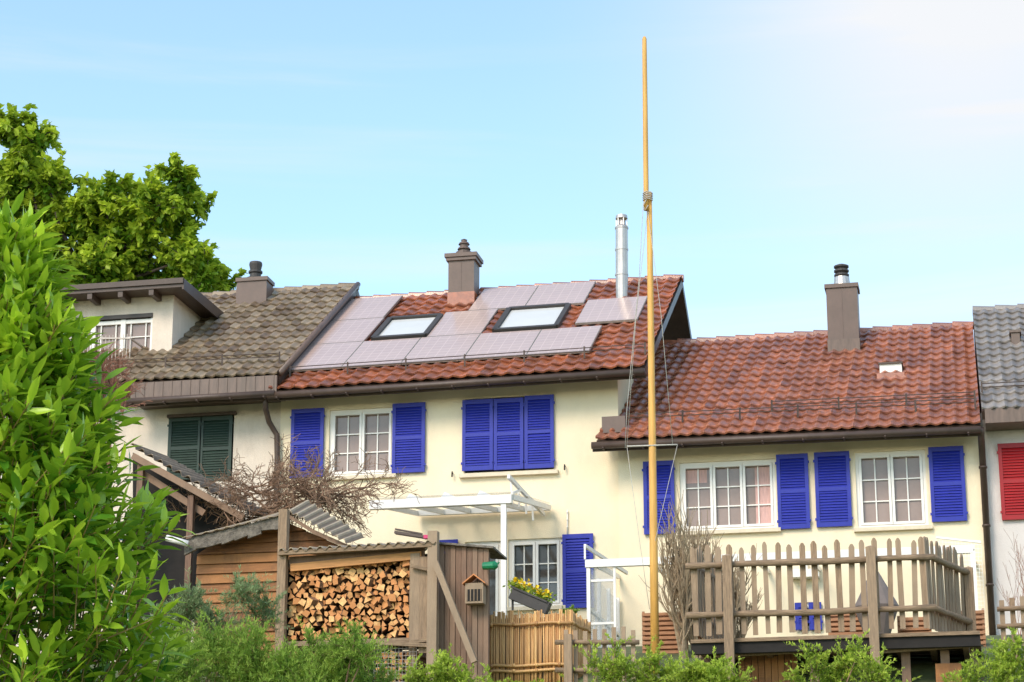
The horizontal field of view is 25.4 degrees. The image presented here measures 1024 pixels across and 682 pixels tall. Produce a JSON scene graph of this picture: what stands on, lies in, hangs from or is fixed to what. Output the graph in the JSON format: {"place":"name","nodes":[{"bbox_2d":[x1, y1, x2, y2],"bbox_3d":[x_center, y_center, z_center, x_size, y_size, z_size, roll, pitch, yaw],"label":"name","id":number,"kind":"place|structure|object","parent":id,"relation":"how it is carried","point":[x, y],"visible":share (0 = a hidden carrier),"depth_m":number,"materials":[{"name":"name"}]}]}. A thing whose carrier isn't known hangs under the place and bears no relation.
{"place":"outdoors","nodes":[
{"label":"outdoors","id":0,"kind":"place"},
{"bbox_2d":[0,0,1023,359],"label":"sky","id":1,"kind":"structure","parent":0,"point":[790,142],"materials":[{"name":"blue"}]},
{"bbox_2d":[38,634,1022,681],"bbox_3d":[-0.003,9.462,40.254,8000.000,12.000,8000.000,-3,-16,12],"label":"ground","id":2,"kind":"structure","parent":0,"point":[923,667],"depth_m":32.62,"materials":[{"name":"green plant"}]},
{"bbox_2d":[0,189,200,681],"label":"laurel bush","id":3,"kind":"object","parent":2,"relation":"on","point":[58,504],"visible":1,"depth_m":14.20,"materials":[{"name":"green plant"}]},
{"bbox_2d":[89,338,152,660],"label":"bare shrub","id":4,"kind":"object","parent":2,"relation":"on","point":[115,379],"visible":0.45,"depth_m":41.12,"materials":[{"name":"brown plant"}]},
{"bbox_2d":[0,102,247,292],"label":"broadleaf tree","id":5,"kind":"object","parent":2,"relation":"on","point":[111,229],"visible":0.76,"depth_m":60.15,"materials":[{"name":"green plant"}]},
{"bbox_2d":[130,463,228,632],"bbox_3d":[-5.554,3.726,37.879,1.958,3.421,0.896,-9,-19,30],"label":"climbing shrub","id":6,"kind":"object","parent":2,"relation":"on","point":[198,498],"visible":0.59,"depth_m":38.01,"materials":[{"name":"brown plant"}]},
{"bbox_2d":[0,261,359,661],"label":"row house","id":7,"kind":"structure","parent":2,"relation":"on","point":[210,367],"depth_m":44.68,"materials":[{"name":"tile"}]},
{"bbox_2d":[131,443,267,632],"bbox_3d":[-5.259,3.704,38.017,2.427,4.129,1.705,-3,-16,12],"label":"lean to shelter","id":8,"kind":"object","parent":2,"relation":"on","point":[175,564],"visible":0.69,"depth_m":37.99,"materials":[{"name":"brown wood"}]},
{"bbox_2d":[142,564,293,681],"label":"feathery shrub","id":9,"kind":"object","parent":2,"relation":"on","point":[191,607],"visible":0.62,"depth_m":24.68,"materials":[{"name":"green plant"}]},
{"bbox_2d":[150,608,332,681],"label":"feathery shrub","id":10,"kind":"object","parent":2,"relation":"on","point":[244,659],"visible":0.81,"depth_m":23.47,"materials":[{"name":"green plant"}]},
{"bbox_2d":[165,500,401,671],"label":"garden shed","id":11,"kind":"structure","parent":2,"relation":"on","point":[251,548],"depth_m":35.16,"materials":[{"name":"brown wood"}]},
{"bbox_2d":[197,433,421,543],"bbox_3d":[-3.435,3.426,37.234,3.680,3.746,2.796,-3,-16,12],"label":"climbing shrub","id":12,"kind":"object","parent":2,"relation":"on","point":[327,496],"visible":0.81,"depth_m":37.26,"materials":[{"name":"brown plant"}]},
{"bbox_2d":[289,615,406,681],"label":"feathery shrub","id":13,"kind":"object","parent":2,"relation":"on","point":[341,663],"visible":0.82,"depth_m":23.63,"materials":[{"name":"green plant"}]},
{"bbox_2d":[275,509,506,681],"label":"firewood shed","id":14,"kind":"structure","parent":2,"relation":"on","point":[432,624],"depth_m":32.59,"materials":[{"name":"brown wood"}]},
{"bbox_2d":[390,630,406,637],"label":"firewood log","id":15,"kind":"object","parent":14,"relation":"on","point":[395,634],"visible":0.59,"depth_m":32.51,"materials":[{"name":"brown wood"}]},
{"bbox_2d":[394,528,427,539],"bbox_3d":[-1.444,2.804,33.113,0.538,0.178,0.140,-3,-16,12],"label":"garden tool","id":16,"kind":"object","parent":14,"relation":"on","point":[411,534],"visible":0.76,"depth_m":33.09,"materials":[{"name":"grey metal"}]},
{"bbox_2d":[432,561,477,663],"bbox_3d":[-0.807,3.821,32.106,0.657,1.472,0.085,-3,-16,12],"label":"leaning pole","id":17,"kind":"object","parent":14,"relation":"attached to","point":[455,612],"visible":1,"depth_m":32.07,"materials":[{"name":"brown wood"}]},
{"bbox_2d":[462,573,488,604],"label":"insect house","id":18,"kind":"structure","parent":14,"relation":"attached to","point":[475,593],"depth_m":32.29,"materials":[{"name":"grey wood"}]},
{"bbox_2d":[482,561,499,569],"bbox_3d":[-0.298,3.201,32.426,0.240,0.137,0.134,-7,-17,23],"label":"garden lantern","id":19,"kind":"object","parent":14,"relation":"attached to","point":[491,565],"visible":1,"depth_m":32.38,"materials":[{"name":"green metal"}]},
{"bbox_2d":[390,643,506,681],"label":"leafy shrub","id":20,"kind":"object","parent":2,"relation":"on","point":[443,671],"visible":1,"depth_m":28.13,"materials":[{"name":"green plant"}]},
{"bbox_2d":[369,474,550,618],"bbox_3d":[-0.873,4.186,40.061,2.561,3.296,3.350,-3,-16,12],"label":"patio canopy","id":21,"kind":"object","parent":2,"relation":"on","point":[481,502],"visible":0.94,"depth_m":38.90,"materials":[{"name":"white metal"}]},
{"bbox_2d":[263,214,691,650],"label":"row house","id":22,"kind":"structure","parent":2,"relation":"on","point":[463,385],"depth_m":42.76,"materials":[{"name":"beige paint"}]},
{"bbox_2d":[323,408,396,479],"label":"window","id":23,"kind":"structure","parent":22,"relation":"in","point":[351,431],"depth_m":43.17,"materials":[{"name":"white glass"}]},
{"bbox_2d":[466,541,500,615],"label":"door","id":24,"kind":"structure","parent":22,"relation":"in","point":[495,575],"depth_m":41.86,"materials":[{"name":"white glass"}]},
{"bbox_2d":[507,538,565,610],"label":"window","id":25,"kind":"structure","parent":22,"relation":"in","point":[539,561],"depth_m":41.79,"materials":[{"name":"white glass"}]},
{"bbox_2d":[490,609,590,681],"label":"cane fence","id":26,"kind":"object","parent":2,"relation":"on","point":[524,648],"visible":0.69,"depth_m":32.92,"materials":[{"name":"brown wood"}]},
{"bbox_2d":[503,577,556,613],"bbox_3d":[0.285,4.464,37.129,0.913,1.267,0.418,-3,-16,12],"label":"flower box","id":27,"kind":"object","parent":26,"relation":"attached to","point":[523,594],"visible":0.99,"depth_m":37.16,"materials":[{"name":"grey plastic"}]},
{"bbox_2d":[507,673,579,681],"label":"leafy shrub","id":28,"kind":"object","parent":2,"relation":"on","point":[509,679],"visible":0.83,"depth_m":32.37,"materials":[{"name":"green plant"}]},
{"bbox_2d":[562,605,579,614],"bbox_3d":[0.898,4.531,34.604,0.285,1.087,0.266,-14,-21,40],"label":"conifer shrub","id":29,"kind":"object","parent":2,"relation":"on","point":[573,609],"visible":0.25,"depth_m":34.71,"materials":[{"name":"green plant"}]},
{"bbox_2d":[555,627,638,681],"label":"garden fence","id":30,"kind":"object","parent":2,"relation":"on","point":[569,641],"visible":0.77,"depth_m":31.99,"materials":[{"name":"brown wood"}]},
{"bbox_2d":[573,633,691,681],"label":"leafy shrub","id":31,"kind":"object","parent":2,"relation":"on","point":[620,665],"visible":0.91,"depth_m":28.09,"materials":[{"name":"green plant"}]},
{"bbox_2d":[625,36,677,673],"bbox_3d":[2.083,0.223,34.380,0.797,10.411,0.193,-3,-16,12],"label":"flagpole","id":32,"kind":"object","parent":2,"relation":"on","point":[647,195],"visible":1,"depth_m":34.23,"materials":[{"name":"yellow wood"}]},
{"bbox_2d":[642,612,688,652],"bbox_3d":[2.377,4.957,35.213,0.710,1.566,0.080,-3,-16,12],"label":"slatted screen","id":33,"kind":"object","parent":2,"relation":"on","point":[667,636],"visible":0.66,"depth_m":35.33,"materials":[{"name":"wood"}]},
{"bbox_2d":[639,488,745,658],"bbox_3d":[2.922,3.584,34.728,1.689,2.666,1.833,2,-16,-7],"label":"bare shrub","id":34,"kind":"object","parent":2,"relation":"on","point":[678,582],"visible":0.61,"depth_m":34.78,"materials":[{"name":"brown plant"}]},
{"bbox_2d":[661,645,756,681],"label":"leafy shrub","id":35,"kind":"object","parent":2,"relation":"on","point":[694,671],"visible":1,"depth_m":27.49,"materials":[{"name":"green plant"}]},
{"bbox_2d":[704,540,763,637],"bbox_3d":[3.433,4.067,35.115,0.957,1.949,1.247,-3,-16,12],"label":"bare shrub","id":36,"kind":"object","parent":2,"relation":"on","point":[737,600],"visible":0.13,"depth_m":35.03,"materials":[{"name":"brown plant"}]},
{"bbox_2d":[584,544,977,647],"bbox_3d":[4.678,4.576,38.822,6.438,1.984,3.149,-3,-16,12],"label":"glass porch","id":37,"kind":"object","parent":2,"relation":"on","point":[603,564],"visible":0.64,"depth_m":38.03,"materials":[{"name":"white paint"}]},
{"bbox_2d":[591,264,995,646],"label":"row house","id":38,"kind":"structure","parent":2,"relation":"on","point":[845,430],"depth_m":41.18,"materials":[{"name":"ceramic"}]},
{"bbox_2d":[676,459,780,535],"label":"window","id":39,"kind":"structure","parent":38,"relation":"in","point":[739,497],"depth_m":41.29,"materials":[{"name":"white glass"}]},
{"bbox_2d":[854,450,932,531],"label":"window","id":40,"kind":"structure","parent":38,"relation":"in","point":[891,486],"depth_m":40.70,"materials":[{"name":"white glass"}]},
{"bbox_2d":[691,631,981,681],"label":"wooden deck","id":41,"kind":"structure","parent":2,"relation":"on","point":[761,655],"depth_m":31.36,"materials":[{"name":"brown wood"}]},
{"bbox_2d":[738,654,797,681],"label":"wooden gate","id":42,"kind":"structure","parent":41,"relation":"in","point":[764,669],"depth_m":31.92,"materials":[{"name":"brown wood"}]},
{"bbox_2d":[685,536,977,679],"bbox_3d":[4.503,4.128,31.919,3.940,2.532,1.693,-3,-16,12],"label":"picket fence","id":43,"kind":"object","parent":41,"relation":"on","point":[939,615],"visible":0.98,"depth_m":31.56,"materials":[{"name":"brown wood"}]},
{"bbox_2d":[855,572,898,633],"bbox_3d":[5.449,4.051,34.007,0.674,1.499,0.677,-3,-16,12],"label":"parasol","id":44,"kind":"object","parent":41,"relation":"on","point":[883,597],"visible":0.11,"depth_m":33.83,"materials":[{"name":"grey fabric"}]},
{"bbox_2d":[828,614,863,634],"bbox_3d":[5.108,4.710,34.361,0.639,1.272,0.080,-3,-16,12],"label":"slatted screen","id":45,"kind":"object","parent":2,"relation":"on","point":[834,626],"visible":0.23,"depth_m":34.47,"materials":[{"name":"wood"}]},
{"bbox_2d":[779,629,920,681],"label":"leafy shrub","id":46,"kind":"object","parent":2,"relation":"on","point":[826,673],"visible":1,"depth_m":27.10,"materials":[{"name":"green plant"}]},
{"bbox_2d":[897,616,931,632],"bbox_3d":[6.042,4.705,34.050,0.501,1.198,0.080,-3,-16,12],"label":"slatted screen","id":47,"kind":"object","parent":2,"relation":"on","point":[909,625],"visible":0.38,"depth_m":34.16,"materials":[{"name":"wood"}]},
{"bbox_2d":[936,536,984,609],"bbox_3d":[6.620,3.421,33.609,0.654,1.113,0.030,-3,-16,12],"label":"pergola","id":48,"kind":"object","parent":2,"relation":"on","point":[963,540],"visible":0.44,"depth_m":33.68,"materials":[{"name":"white paint"}]},
{"bbox_2d":[961,608,985,645],"bbox_3d":[6.828,4.718,33.978,0.515,1.440,0.080,-3,-16,12],"label":"slatted screen","id":49,"kind":"object","parent":2,"relation":"on","point":[980,621],"visible":0.33,"depth_m":34.05,"materials":[{"name":"wood"}]},
{"bbox_2d":[940,627,1023,681],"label":"leafy shrub","id":50,"kind":"object","parent":2,"relation":"on","point":[1001,671],"visible":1,"depth_m":27.13,"materials":[{"name":"green plant"}]},
{"bbox_2d":[973,304,1023,634],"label":"row house","id":51,"kind":"structure","parent":2,"relation":"on","point":[999,341],"depth_m":40.37,"materials":[{"name":"white paint"}]},
{"bbox_2d":[996,534,1023,635],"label":"bare shrub","id":52,"kind":"object","parent":2,"relation":"on","point":[1020,570],"visible":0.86,"depth_m":35.92,"materials":[{"name":"brown plant"}]},
{"bbox_2d":[997,596,1023,659],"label":"garden fence","id":53,"kind":"object","parent":2,"relation":"on","point":[1012,608],"visible":0.75,"depth_m":32.31,"materials":[{"name":"brown wood"}]},
{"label":"firewood log","id":54,"kind":"object","parent":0,"visible":0},
{"bbox_2d":[370,596,381,605],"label":"firewood log","id":55,"kind":"object","parent":54,"relation":"on","point":[374,600],"visible":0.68,"depth_m":32.75,"materials":[{"name":"brown wood"}]},
{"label":"firewood log","id":56,"kind":"object","parent":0,"visible":0},
{"bbox_2d":[309,588,318,593],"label":"firewood log","id":57,"kind":"object","parent":56,"relation":"on","point":[311,591],"visible":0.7,"depth_m":33.05,"materials":[{"name":"brown wood"}]},
{"bbox_2d":[304,584,321,592],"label":"firewood log","id":58,"kind":"object","parent":57,"relation":"on","point":[307,587],"visible":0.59,"depth_m":33.07,"materials":[{"name":"brown wood"}]},
{"bbox_2d":[308,575,315,582],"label":"firewood log","id":59,"kind":"object","parent":58,"relation":"on","point":[311,577],"visible":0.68,"depth_m":33.00,"materials":[{"name":"brown wood"}]},
{"bbox_2d":[302,570,329,577],"bbox_3d":[-2.859,3.387,33.193,0.420,0.134,0.163,14,-31,-43],"label":"firewood log","id":60,"kind":"object","parent":59,"relation":"on","point":[306,572],"visible":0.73,"depth_m":33.05,"materials":[{"name":"brown wood"}]},
{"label":"firewood log","id":61,"kind":"object","parent":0,"visible":0},
{"bbox_2d":[327,586,342,598],"bbox_3d":[-2.557,3.679,33.163,0.132,0.138,0.420,-24,-26,10],"label":"firewood log","id":62,"kind":"object","parent":61,"relation":"on","point":[331,590],"visible":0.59,"depth_m":32.99,"materials":[{"name":"brown wood"}]},
{"bbox_2d":[315,580,335,589],"bbox_3d":[-2.689,3.580,33.080,0.110,0.134,0.420,-37,-37,23],"label":"firewood log","id":63,"kind":"object","parent":62,"relation":"on","point":[319,584],"visible":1,"depth_m":32.94,"materials":[{"name":"brown wood"}]},
{"bbox_2d":[332,579,338,586],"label":"firewood log","id":64,"kind":"object","parent":62,"relation":"on","point":[335,583],"visible":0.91,"depth_m":32.90,"materials":[{"name":"brown wood"}]},
{"bbox_2d":[333,573,348,583],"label":"firewood log","id":65,"kind":"object","parent":64,"relation":"on","point":[336,576],"visible":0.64,"depth_m":32.97,"materials":[{"name":"brown wood"}]},
{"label":"firewood log","id":66,"kind":"object","parent":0,"visible":0},
{"bbox_2d":[376,583,385,591],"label":"firewood log","id":67,"kind":"object","parent":66,"relation":"on","point":[380,588],"visible":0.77,"depth_m":32.73,"materials":[{"name":"brown wood"}]},
{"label":"firewood log","id":68,"kind":"object","parent":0,"visible":0},
{"bbox_2d":[385,580,390,587],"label":"firewood log","id":69,"kind":"object","parent":68,"relation":"on","point":[387,582],"visible":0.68,"depth_m":32.83,"materials":[{"name":"brown wood"}]},
{"bbox_2d":[379,571,396,580],"bbox_3d":[-1.784,3.434,32.957,0.104,0.109,0.420,-21,-27,18],"label":"firewood log","id":70,"kind":"object","parent":69,"relation":"on","point":[383,575],"visible":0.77,"depth_m":32.79,"materials":[{"name":"brown wood"}]},
{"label":"firewood log","id":71,"kind":"object","parent":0,"visible":0},
{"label":"firewood log","id":72,"kind":"object","parent":71,"relation":"on","visible":0},
{"bbox_2d":[314,622,323,625],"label":"firewood log","id":73,"kind":"object","parent":72,"relation":"on","point":[318,624],"visible":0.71,"depth_m":32.85,"materials":[{"name":"brown wood"}]},
{"bbox_2d":[317,615,328,622],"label":"firewood log","id":74,"kind":"object","parent":73,"relation":"on","point":[320,618],"visible":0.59,"depth_m":32.88,"materials":[{"name":"brown wood"}]},
{"bbox_2d":[310,609,329,615],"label":"firewood log","id":75,"kind":"object","parent":74,"relation":"on","point":[313,612],"visible":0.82,"depth_m":32.85,"materials":[{"name":"brown wood"}]},
{"bbox_2d":[315,602,330,610],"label":"firewood log","id":76,"kind":"object","parent":75,"relation":"on","point":[319,605],"visible":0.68,"depth_m":32.88,"materials":[{"name":"brown wood"}]},
{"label":"firewood log","id":77,"kind":"object","parent":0,"visible":0},
{"bbox_2d":[303,617,323,630],"bbox_3d":[-2.873,4.108,33.081,0.104,0.110,0.420,-35,-38,15],"label":"firewood log","id":78,"kind":"object","parent":77,"relation":"on","point":[307,620],"visible":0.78,"depth_m":33.00,"materials":[{"name":"brown wood"}]},
{"bbox_2d":[309,616,316,623],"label":"firewood log","id":79,"kind":"object","parent":78,"relation":"on","point":[312,619],"visible":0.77,"depth_m":32.86,"materials":[{"name":"brown wood"}]},
{"bbox_2d":[304,604,315,610],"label":"firewood log","id":80,"kind":"object","parent":79,"relation":"on","point":[307,607],"visible":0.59,"depth_m":32.91,"materials":[{"name":"brown wood"}]},
{"bbox_2d":[306,597,325,605],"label":"firewood log","id":81,"kind":"object","parent":80,"relation":"on","point":[311,601],"visible":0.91,"depth_m":32.90,"materials":[{"name":"brown wood"}]},
{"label":"firewood log","id":82,"kind":"object","parent":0,"visible":0},
{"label":"firewood log","id":83,"kind":"object","parent":82,"relation":"on","visible":0},
{"bbox_2d":[367,609,378,615],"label":"firewood log","id":84,"kind":"object","parent":83,"relation":"on","point":[370,612],"visible":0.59,"depth_m":32.70,"materials":[{"name":"brown wood"}]},
{"bbox_2d":[363,603,374,609],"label":"firewood log","id":85,"kind":"object","parent":84,"relation":"on","point":[371,606],"visible":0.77,"depth_m":32.74,"materials":[{"name":"brown wood"}]},
{"bbox_2d":[360,590,366,597],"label":"firewood log","id":86,"kind":"object","parent":85,"relation":"on","point":[363,594],"visible":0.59,"depth_m":32.81,"materials":[{"name":"brown wood"}]},
{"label":"firewood log","id":87,"kind":"object","parent":86,"relation":"on","visible":0},
{"bbox_2d":[364,577,385,585],"bbox_3d":[-1.944,3.502,32.987,0.420,0.128,0.135,13,-41,-45],"label":"firewood log","id":88,"kind":"object","parent":87,"relation":"on","point":[368,581],"visible":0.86,"depth_m":32.84,"materials":[{"name":"brown wood"}]},
{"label":"firewood log","id":89,"kind":"object","parent":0,"visible":0},
{"bbox_2d":[382,612,397,621],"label":"firewood log","id":90,"kind":"object","parent":89,"relation":"on","point":[387,617],"visible":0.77,"depth_m":32.67,"materials":[{"name":"brown wood"}]},
{"bbox_2d":[389,613,396,619],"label":"firewood log","id":91,"kind":"object","parent":89,"relation":"on","point":[392,616],"visible":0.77,"depth_m":32.63,"materials":[{"name":"brown wood"}]},
{"bbox_2d":[389,610,404,616],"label":"firewood log","id":92,"kind":"object","parent":91,"relation":"on","point":[395,612],"visible":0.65,"depth_m":32.73,"materials":[{"name":"brown wood"}]},
{"bbox_2d":[382,600,403,613],"bbox_3d":[-1.687,3.837,32.844,0.133,0.154,0.425,-14,-21,40],"label":"firewood log","id":93,"kind":"object","parent":92,"relation":"on","point":[387,605],"visible":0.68,"depth_m":32.71,"materials":[{"name":"brown wood"}]},
{"bbox_2d":[387,594,395,603],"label":"firewood log","id":94,"kind":"object","parent":93,"relation":"on","point":[391,598],"visible":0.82,"depth_m":32.64,"materials":[{"name":"brown wood"}]},
{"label":"firewood log","id":95,"kind":"object","parent":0,"visible":0},
{"bbox_2d":[328,610,336,616],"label":"firewood log","id":96,"kind":"object","parent":95,"relation":"on","point":[332,613],"visible":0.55,"depth_m":32.83,"materials":[{"name":"brown wood"}]},
{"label":"firewood log","id":97,"kind":"object","parent":96,"relation":"on","visible":0},
{"bbox_2d":[330,605,339,613],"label":"firewood log","id":98,"kind":"object","parent":97,"relation":"on","point":[334,608],"visible":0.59,"depth_m":32.82,"materials":[{"name":"brown wood"}]},
{"bbox_2d":[326,598,342,607],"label":"firewood log","id":99,"kind":"object","parent":98,"relation":"on","point":[329,601],"visible":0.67,"depth_m":32.88,"materials":[{"name":"brown wood"}]},
{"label":"firewood log","id":100,"kind":"object","parent":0,"visible":0},
{"bbox_2d":[352,607,360,615],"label":"firewood log","id":101,"kind":"object","parent":100,"relation":"on","point":[357,610],"visible":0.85,"depth_m":32.71,"materials":[{"name":"brown wood"}]},
{"bbox_2d":[345,605,352,612],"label":"firewood log","id":102,"kind":"object","parent":101,"relation":"on","point":[349,609],"visible":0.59,"depth_m":32.80,"materials":[{"name":"brown wood"}]},
{"bbox_2d":[338,596,349,606],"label":"firewood log","id":103,"kind":"object","parent":102,"relation":"on","point":[343,601],"visible":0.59,"depth_m":32.83,"materials":[{"name":"brown wood"}]},
{"bbox_2d":[341,593,358,603],"bbox_3d":[-2.341,3.757,33.057,0.116,0.098,0.420,41,-2,30],"label":"firewood log","id":104,"kind":"object","parent":103,"relation":"on","point":[344,595],"visible":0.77,"depth_m":32.89,"materials":[{"name":"brown wood"}]},
{"bbox_2d":[352,593,360,599],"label":"firewood log","id":105,"kind":"object","parent":104,"relation":"on","point":[356,596],"visible":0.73,"depth_m":32.88,"materials":[{"name":"brown wood"}]},
{"bbox_2d":[345,583,355,592],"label":"firewood log","id":106,"kind":"object","parent":105,"relation":"on","point":[350,587],"visible":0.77,"depth_m":32.86,"materials":[{"name":"brown wood"}]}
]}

